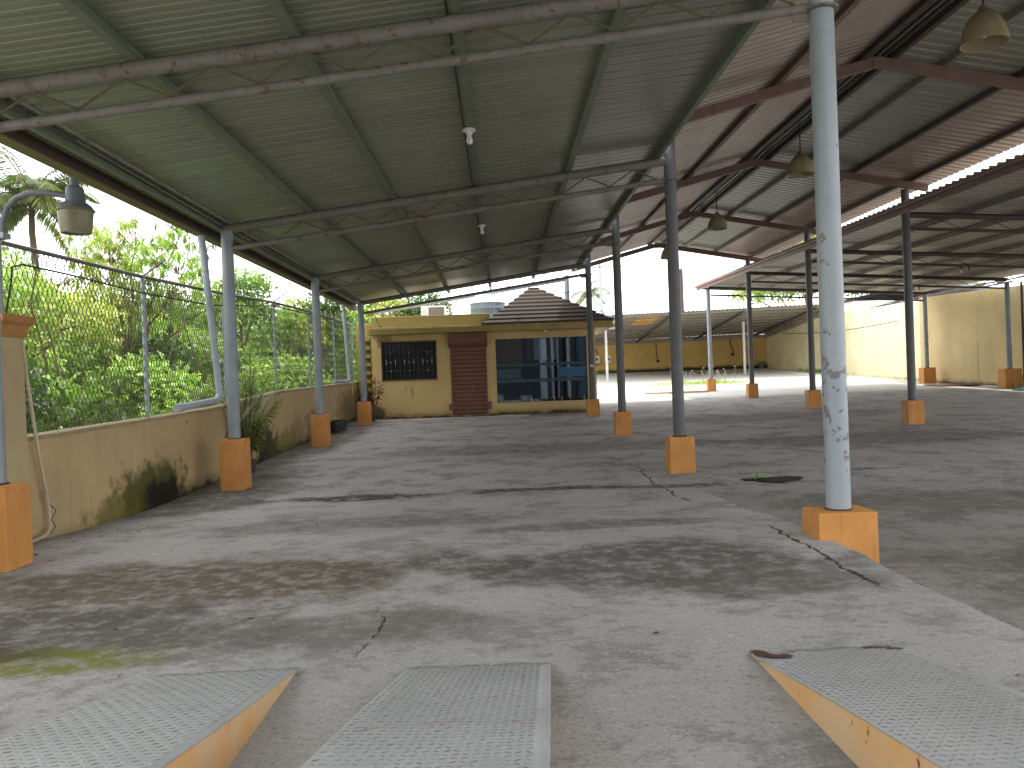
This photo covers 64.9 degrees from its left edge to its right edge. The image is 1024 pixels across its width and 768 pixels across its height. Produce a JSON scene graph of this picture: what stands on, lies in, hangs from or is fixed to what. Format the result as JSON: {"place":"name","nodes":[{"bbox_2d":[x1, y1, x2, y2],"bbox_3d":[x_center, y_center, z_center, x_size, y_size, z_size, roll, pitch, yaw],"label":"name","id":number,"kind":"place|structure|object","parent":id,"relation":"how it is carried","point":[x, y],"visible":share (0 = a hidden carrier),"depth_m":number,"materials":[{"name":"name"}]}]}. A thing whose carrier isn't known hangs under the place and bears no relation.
{"place":"outdoors","nodes":[
{"label":"outdoors","id":0,"kind":"place"},
{"bbox_2d":[0,144,1023,385],"label":"sky","id":1,"kind":"structure","parent":0,"point":[635,280],"materials":[{"name":"white"}]},
{"bbox_2d":[30,368,1023,630],"bbox_3d":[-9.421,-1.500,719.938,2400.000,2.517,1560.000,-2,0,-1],"label":"ground","id":2,"kind":"structure","parent":0,"point":[940,482],"depth_m":15.56,"materials":[{"name":"concrete"}]},
{"bbox_2d":[0,145,111,294],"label":"coconut palm","id":3,"kind":"object","parent":2,"relation":"on","point":[16,184],"visible":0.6,"depth_m":36.07,"materials":[{"name":"green plant"}]},
{"bbox_2d":[1,246,130,365],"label":"tree","id":4,"kind":"object","parent":2,"relation":"on","point":[8,256],"visible":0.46,"depth_m":14.67,"materials":[{"name":"green plant"}]},
{"bbox_2d":[40,214,251,421],"bbox_3d":[-8.845,-1.326,19.668,4.253,6.145,3.879,-2,0,-1],"label":"tree","id":5,"kind":"object","parent":2,"relation":"on","point":[165,245],"visible":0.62,"depth_m":19.61,"materials":[{"name":"green plant"}]},
{"bbox_2d":[5,277,331,433],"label":"undergrowth","id":6,"kind":"object","parent":2,"relation":"on","point":[279,363],"visible":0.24,"depth_m":16.82,"materials":[{"name":"green plant"}]},
{"bbox_2d":[30,255,348,424],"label":"dry stems","id":7,"kind":"object","parent":2,"relation":"on","point":[42,349],"visible":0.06,"depth_m":17.66,"materials":[{"name":"brown plant"}]},
{"bbox_2d":[27,382,357,539],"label":"boundary wall","id":8,"kind":"structure","parent":2,"relation":"on","point":[98,474],"depth_m":11.58,"materials":[{"name":"beige paint"}]},
{"bbox_2d":[1,216,357,434],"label":"chain link fence","id":9,"kind":"object","parent":8,"relation":"on","point":[145,349],"visible":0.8,"depth_m":12.29,"materials":[{"name":"metal"}]},
{"bbox_2d":[5,263,352,351],"bbox_3d":[-5.592,-1.332,18.730,0.072,1.234,20.393,-2,0,-1],"label":"dark cable","id":10,"kind":"object","parent":9,"relation":"attached to","point":[10,286],"visible":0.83,"depth_m":10.59,"materials":[{"name":"black rubber"}]},
{"bbox_2d":[33,283,385,423],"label":"shrubbery","id":11,"kind":"object","parent":2,"relation":"on","point":[355,359],"visible":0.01,"depth_m":42.25,"materials":[{"name":"green plant"}]},
{"bbox_2d":[180,362,283,472],"bbox_3d":[-5.244,0.667,15.457,2.182,2.196,1.764,-2,0,41],"label":"areca palm","id":12,"kind":"object","parent":2,"relation":"on","point":[254,436],"visible":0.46,"depth_m":15.47,"materials":[{"name":"green plant"}]},
{"bbox_2d":[219,230,251,490],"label":"steel column","id":13,"kind":"structure","parent":2,"relation":"on","point":[235,460],"depth_m":13.54,"materials":[{"name":"grey metal"}]},
{"bbox_2d":[204,266,280,357],"bbox_3d":[-9.192,-1.258,27.419,2.850,5.515,2.158,-2,0,39],"label":"tree","id":14,"kind":"object","parent":2,"relation":"on","point":[257,277],"visible":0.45,"depth_m":26.97,"materials":[{"name":"green plant"}]},
{"bbox_2d":[243,298,330,356],"bbox_3d":[-9.177,-1.044,32.558,3.830,4.830,2.465,-2,0,25],"label":"tree","id":15,"kind":"object","parent":2,"relation":"on","point":[289,317],"visible":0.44,"depth_m":32.19,"materials":[{"name":"green plant"}]},
{"bbox_2d":[311,278,330,446],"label":"steel column","id":16,"kind":"structure","parent":2,"relation":"on","point":[320,430],"depth_m":20.01,"materials":[{"name":"grey metal"}]},
{"bbox_2d":[283,291,385,368],"bbox_3d":[-8.329,-1.647,37.339,4.964,5.551,3.893,-2,0,-1],"label":"tree","id":17,"kind":"object","parent":2,"relation":"on","point":[328,302],"visible":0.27,"depth_m":37.00,"materials":[{"name":"green plant"}]},
{"bbox_2d":[330,421,343,432],"bbox_3d":[-5.217,1.279,23.838,0.480,0.330,0.473,-2,0,-1],"label":"plastic pot","id":18,"kind":"object","parent":2,"relation":"on","point":[335,426],"visible":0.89,"depth_m":23.68,"materials":[{"name":"plastic"}]},
{"bbox_2d":[332,419,347,430],"bbox_3d":[-5.227,1.256,24.538,0.480,0.330,0.473,-2,0,-1],"label":"plastic pot","id":19,"kind":"object","parent":2,"relation":"on","point":[344,426],"visible":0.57,"depth_m":24.43,"materials":[{"name":"plastic"}]},
{"bbox_2d":[357,303,371,424],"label":"steel column","id":20,"kind":"structure","parent":2,"relation":"on","point":[364,411],"depth_m":26.48,"materials":[{"name":"grey metal"}]},
{"bbox_2d":[356,324,372,410],"bbox_3d":[-5.316,-0.368,29.107,0.560,3.600,0.650,-2,0,-1],"label":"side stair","id":21,"kind":"object","parent":2,"relation":"on","point":[367,327],"visible":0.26,"depth_m":29.15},
{"bbox_2d":[359,377,386,421],"bbox_3d":[-4.784,0.523,27.841,0.999,1.538,0.878,-2,0,35],"label":"potted plant","id":22,"kind":"object","parent":2,"relation":"on","point":[369,398],"visible":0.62,"depth_m":27.76,"materials":[{"name":"green plant"}]},
{"bbox_2d":[364,292,453,319],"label":"tree","id":23,"kind":"object","parent":2,"relation":"on","point":[416,311],"visible":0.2,"depth_m":40.92,"materials":[{"name":"green plant"}]},
{"bbox_2d":[377,275,570,313],"bbox_3d":[-1.503,-1.675,33.078,8.001,5.300,0.320,-2,0,-1],"label":"pipe frame","id":24,"kind":"object","parent":2,"relation":"on","point":[566,289],"visible":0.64,"depth_m":33.02,"materials":[{"name":"blue paint"}]},
{"bbox_2d":[368,287,613,419],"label":"yellow house","id":25,"kind":"structure","parent":2,"relation":"on","point":[525,352],"depth_m":28.89,"materials":[{"name":"yellow paint"}]},
{"bbox_2d":[380,340,437,381],"bbox_3d":[-3.678,-0.828,28.863,2.020,1.420,0.178,-2,0,-1],"label":"window","id":26,"kind":"structure","parent":25,"relation":"in","point":[400,360],"depth_m":28.94,"materials":[{"name":"black metal"}]},
{"bbox_2d":[421,306,445,315],"bbox_3d":[-3.026,-2.692,31.148,0.940,0.620,0.412,-2,0,-1],"label":"air conditioner","id":27,"kind":"object","parent":25,"relation":"on","point":[433,310],"visible":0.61,"depth_m":30.95,"materials":[{"name":"white paint"}]},
{"bbox_2d":[470,292,504,316],"bbox_3d":[-0.972,-3.067,32.180,1.440,1.210,1.440,-2,0,-1],"label":"water tank","id":28,"kind":"object","parent":25,"relation":"on","point":[491,303],"visible":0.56,"depth_m":31.59,"materials":[{"name":"grey plastic"}]},
{"bbox_2d":[0,481,1023,767],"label":"concrete apron","id":29,"kind":"object","parent":2,"relation":"on","point":[348,597],"visible":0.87,"depth_m":5.25,"materials":[{"name":"grey concrete"}]},
{"bbox_2d":[0,316,33,571],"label":"steel column","id":30,"kind":"structure","parent":29,"relation":"on","point":[16,546],"depth_m":7.15,"materials":[{"name":"orange paint"}]},
{"bbox_2d":[0,0,811,313],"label":"lean canopy","id":31,"kind":"object","parent":30,"relation":"on","point":[304,142],"visible":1,"depth_m":9.74,"materials":[{"name":"metal"}]},
{"bbox_2d":[172,235,222,412],"bbox_3d":[-5.309,-1.073,13.551,0.159,3.049,1.582,-2,0,5],"label":"rain pipe","id":32,"kind":"object","parent":31,"relation":"attached to","point":[182,407],"visible":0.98,"depth_m":13.97,"materials":[{"name":"grey plastic"}]},
{"bbox_2d":[331,304,350,383],"bbox_3d":[-5.460,-1.318,25.502,0.186,2.634,1.976,-2,0,3],"label":"rain pipe","id":33,"kind":"object","parent":31,"relation":"attached to","point":[348,380],"visible":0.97,"depth_m":26.26,"materials":[{"name":"grey plastic"}]},
{"bbox_2d":[463,127,475,144],"bbox_3d":[-0.555,-3.222,10.483,0.170,0.205,0.167,-2,0,-1],"label":"bare bulb","id":34,"kind":"object","parent":31,"relation":"attached to","point":[468,131],"visible":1,"depth_m":10.45,"materials":[{"name":"white glass"}]},
{"bbox_2d":[478,224,485,233],"bbox_3d":[-0.643,-3.278,17.082,0.170,0.205,0.167,-2,0,-1],"label":"bare bulb","id":35,"kind":"object","parent":31,"relation":"attached to","point":[481,226],"visible":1,"depth_m":17.05,"materials":[{"name":"white paint"}]},
{"bbox_2d":[0,313,35,481],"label":"wall pillar","id":36,"kind":"structure","parent":29,"relation":"on","point":[14,329],"depth_m":8.43,"materials":[{"name":"beige paint"}]},
{"bbox_2d":[21,340,55,542],"bbox_3d":[-5.186,0.614,8.838,0.090,2.181,0.518,-2,0,-7],"label":"white conduit","id":37,"kind":"object","parent":36,"relation":"attached to","point":[48,505],"visible":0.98,"depth_m":8.82,"materials":[{"name":"plastic"}]},
{"bbox_2d":[0,178,95,312],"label":"yard lamp","id":38,"kind":"object","parent":36,"relation":"attached to","point":[75,211],"visible":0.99,"depth_m":8.39,"materials":[{"name":"metal"}]},
{"bbox_2d":[0,667,298,767],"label":"tread plate ramp","id":39,"kind":"structure","parent":29,"relation":"on","point":[214,719],"depth_m":3.19,"materials":[{"name":"grey metal"}]},
{"bbox_2d":[300,662,550,767],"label":"tread plate ramp","id":40,"kind":"structure","parent":29,"relation":"on","point":[481,716],"depth_m":2.93,"materials":[{"name":"grey metal"}]},
{"bbox_2d":[750,645,1023,767],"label":"tread plate ramp","id":41,"kind":"structure","parent":29,"relation":"on","point":[883,706],"depth_m":3.14,"materials":[{"name":"grey metal"}]},
{"bbox_2d":[33,411,1018,677],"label":"dead leaves","id":42,"kind":"object","parent":2,"relation":"on","point":[317,525],"visible":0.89,"depth_m":8.33,"materials":[{"name":"brown plant"}]},
{"bbox_2d":[580,254,599,416],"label":"steel column","id":43,"kind":"structure","parent":2,"relation":"on","point":[592,405],"depth_m":26.58,"materials":[{"name":"grey metal"}]},
{"bbox_2d":[570,279,613,309],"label":"coconut palm","id":44,"kind":"object","parent":2,"relation":"on","point":[580,299],"visible":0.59,"depth_m":87.72,"materials":[{"name":"green plant"}]},
{"bbox_2d":[404,259,798,313],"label":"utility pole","id":45,"kind":"object","parent":2,"relation":"on","point":[607,296],"visible":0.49,"depth_m":73.79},
{"bbox_2d":[604,330,608,380],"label":"thin post","id":46,"kind":"object","parent":2,"relation":"on","point":[606,359],"visible":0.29,"depth_m":52.51,"materials":[{"name":"white metal"}]},
{"bbox_2d":[595,304,818,345],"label":"zinc lean to","id":47,"kind":"object","parent":46,"relation":"on","point":[644,328],"visible":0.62,"depth_m":54.95,"materials":[{"name":"grey metal"}]},
{"bbox_2d":[606,215,631,435],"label":"steel column","id":48,"kind":"structure","parent":2,"relation":"on","point":[622,418],"depth_m":20.11,"materials":[{"name":"grey metal"}]},
{"bbox_2d":[611,296,659,314],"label":"house","id":49,"kind":"structure","parent":2,"relation":"on","point":[650,304],"depth_m":100.19,"materials":[{"name":"white paint"}]},
{"bbox_2d":[651,300,656,305],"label":"window","id":50,"kind":"structure","parent":49,"relation":"in","point":[653,302],"depth_m":100.17,"materials":[{"name":"white"}]},
{"bbox_2d":[655,139,695,473],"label":"steel column","id":51,"kind":"structure","parent":2,"relation":"on","point":[680,450],"depth_m":13.64,"materials":[{"name":"grey metal"}]},
{"bbox_2d":[571,0,1023,271],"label":"gable canopy","id":52,"kind":"object","parent":51,"relation":"on","point":[924,102],"visible":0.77,"depth_m":16.55,"materials":[{"name":"grey metal"}]},
{"bbox_2d":[660,246,666,259],"bbox_3d":[6.019,-5.449,31.163,0.590,1.195,0.590,-2,0,-1],"label":"pendant lamp","id":53,"kind":"object","parent":52,"relation":"hanging from","point":[664,254],"visible":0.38,"depth_m":31.02,"materials":[{"name":"beige metal"}]},
{"bbox_2d":[707,192,727,230],"bbox_3d":[6.119,-5.225,24.065,0.590,1.195,0.590,-2,0,-1],"label":"pendant lamp","id":54,"kind":"object","parent":52,"relation":"hanging from","point":[717,221],"visible":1,"depth_m":23.91,"materials":[{"name":"metal"}]},
{"bbox_2d":[787,122,813,178],"bbox_3d":[6.211,-5.102,17.366,0.590,1.195,0.590,-2,0,-1],"label":"pendant lamp","id":55,"kind":"object","parent":52,"relation":"hanging from","point":[801,164],"visible":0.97,"depth_m":17.22,"materials":[{"name":"beige metal"}]},
{"bbox_2d":[959,0,1009,52],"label":"pendant lamp","id":56,"kind":"object","parent":52,"relation":"hanging from","point":[986,29],"visible":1,"depth_m":10.66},
{"bbox_2d":[645,390,708,394],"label":"kerb","id":57,"kind":"structure","parent":2,"relation":"on","point":[671,392],"depth_m":38.86,"materials":[{"name":"concrete"}]},
{"bbox_2d":[595,338,767,373],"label":"yard back wall","id":58,"kind":"structure","parent":2,"relation":"on","point":[640,358],"depth_m":62.18,"materials":[{"name":"yellow paint"}]},
{"bbox_2d":[679,269,683,311],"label":"rusty pole","id":59,"kind":"object","parent":2,"relation":"on","point":[681,290],"visible":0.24,"depth_m":62.85,"materials":[{"name":"metal"}]},
{"bbox_2d":[631,370,743,374],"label":"weeds","id":60,"kind":"object","parent":2,"relation":"on","point":[697,372],"visible":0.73,"depth_m":58.38,"materials":[{"name":"green plant"}]},
{"bbox_2d":[626,378,789,386],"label":"weeds","id":61,"kind":"object","parent":2,"relation":"on","point":[694,383],"visible":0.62,"depth_m":45.37,"materials":[{"name":"green plant"}]},
{"bbox_2d":[706,290,716,391],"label":"steel column","id":62,"kind":"structure","parent":2,"relation":"on","point":[710,384],"depth_m":39.61,"materials":[{"name":"grey metal"}]},
{"bbox_2d":[742,321,745,373],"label":"thin post","id":63,"kind":"object","parent":2,"relation":"on","point":[743,340],"visible":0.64,"depth_m":54.64,"materials":[{"name":"white metal"}]},
{"bbox_2d":[745,259,758,397],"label":"steel column","id":64,"kind":"structure","parent":2,"relation":"on","point":[752,390],"depth_m":33.14,"materials":[{"name":"grey metal"}]},
{"bbox_2d":[741,476,803,481],"bbox_3d":[4.090,1.477,12.600,0.866,0.020,0.820,-2,0,36],"label":"floor hole","id":65,"kind":"object","parent":2,"relation":"on","point":[779,479],"visible":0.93,"depth_m":12.50,"materials":[{"name":"black"}]},
{"bbox_2d":[742,472,766,478],"bbox_3d":[3.833,1.437,12.720,0.324,0.108,0.483,-2,0,45],"label":"weed","id":66,"kind":"object","parent":65,"relation":"in","point":[755,476],"visible":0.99,"depth_m":12.68,"materials":[{"name":"green plant"}]},
{"bbox_2d":[775,235,815,304],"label":"tree","id":67,"kind":"object","parent":2,"relation":"on","point":[794,245],"depth_m":80.28,"materials":[{"name":"green plant"}]},
{"bbox_2d":[727,290,866,306],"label":"tree","id":68,"kind":"object","parent":2,"relation":"on","point":[758,300],"visible":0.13,"depth_m":78.35,"materials":[{"name":"green plant"}]},
{"bbox_2d":[804,231,821,407],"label":"steel column","id":69,"kind":"structure","parent":2,"relation":"on","point":[813,397],"depth_m":26.68,"materials":[{"name":"grey metal"}]},
{"bbox_2d":[791,367,854,374],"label":"weeds","id":70,"kind":"object","parent":2,"relation":"on","point":[817,370],"visible":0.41,"depth_m":53.17,"materials":[{"name":"green plant"}]},
{"bbox_2d":[792,0,879,563],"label":"steel column","id":71,"kind":"structure","parent":2,"relation":"on","point":[839,518],"depth_m":7.17,"materials":[{"name":"grey metal"}]},
{"bbox_2d":[767,285,1023,384],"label":"pale side wall","id":72,"kind":"structure","parent":2,"relation":"on","point":[967,336],"depth_m":40.32,"materials":[{"name":"beige paint"}]},
{"bbox_2d":[782,321,896,333],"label":"wall wire","id":73,"kind":"object","parent":72,"relation":"attached to","point":[847,329],"depth_m":47.81,"materials":[{"name":"black metal"}]},
{"bbox_2d":[869,275,1023,307],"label":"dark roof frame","id":74,"kind":"object","parent":72,"relation":"on","point":[956,290],"visible":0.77,"depth_m":39.31,"materials":[{"name":"grey metal"}]},
{"bbox_2d":[900,189,924,424],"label":"steel column","id":75,"kind":"structure","parent":2,"relation":"on","point":[912,409],"depth_m":20.21,"materials":[{"name":"grey metal"}]},
{"bbox_2d":[844,283,989,310],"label":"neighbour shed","id":76,"kind":"structure","parent":2,"relation":"on","point":[850,305],"depth_m":53.39,"materials":[{"name":"grey metal"}]},
{"bbox_2d":[919,295,935,383],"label":"steel column","id":77,"kind":"structure","parent":2,"relation":"on","point":[927,374],"depth_m":39.75,"materials":[{"name":"grey metal"}]},
{"bbox_2d":[924,382,981,385],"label":"leaf litter","id":78,"kind":"object","parent":2,"relation":"on","point":[948,384],"visible":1,"depth_m":36.78,"materials":[{"name":"brown plant"}]},
{"bbox_2d":[998,281,1022,388],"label":"steel column","id":79,"kind":"structure","parent":2,"relation":"on","point":[1009,376],"depth_m":33.28,"materials":[{"name":"grey metal"}]},
{"bbox_2d":[694,152,1023,300],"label":"pale canopy","id":80,"kind":"object","parent":79,"relation":"on","point":[976,220],"visible":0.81,"depth_m":26.64,"materials":[{"name":"grey metal"}]},
{"bbox_2d":[960,263,970,272],"bbox_3d":[14.909,-3.806,26.485,0.355,0.300,0.080,-2,0,-1],"label":"bare lamp holder","id":81,"kind":"object","parent":80,"relation":"attached to","point":[966,264],"visible":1,"depth_m":26.46,"materials":[{"name":"black metal"}]},
{"bbox_2d":[1012,384,1023,390],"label":"green net","id":82,"kind":"object","parent":2,"relation":"on","point":[1021,388],"visible":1,"depth_m":31.61,"materials":[{"name":"green plastic"}]},
{"bbox_2d":[1020,282,1023,383],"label":"block wall","id":83,"kind":"structure","parent":2,"relation":"on","point":[1022,306],"depth_m":33.54,"materials":[{"name":"paint"}]},
{"bbox_2d":[670,366,734,382],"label":"seed heads","id":84,"kind":"object","parent":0,"point":[706,375],"visible":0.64,"depth_m":45.81,"materials":[{"name":"plant"}]},
{"bbox_2d":[758,361,764,368],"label":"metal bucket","id":85,"kind":"object","parent":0,"point":[761,364],"visible":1,"depth_m":61.26,"materials":[{"name":"grey metal"}]}
]}

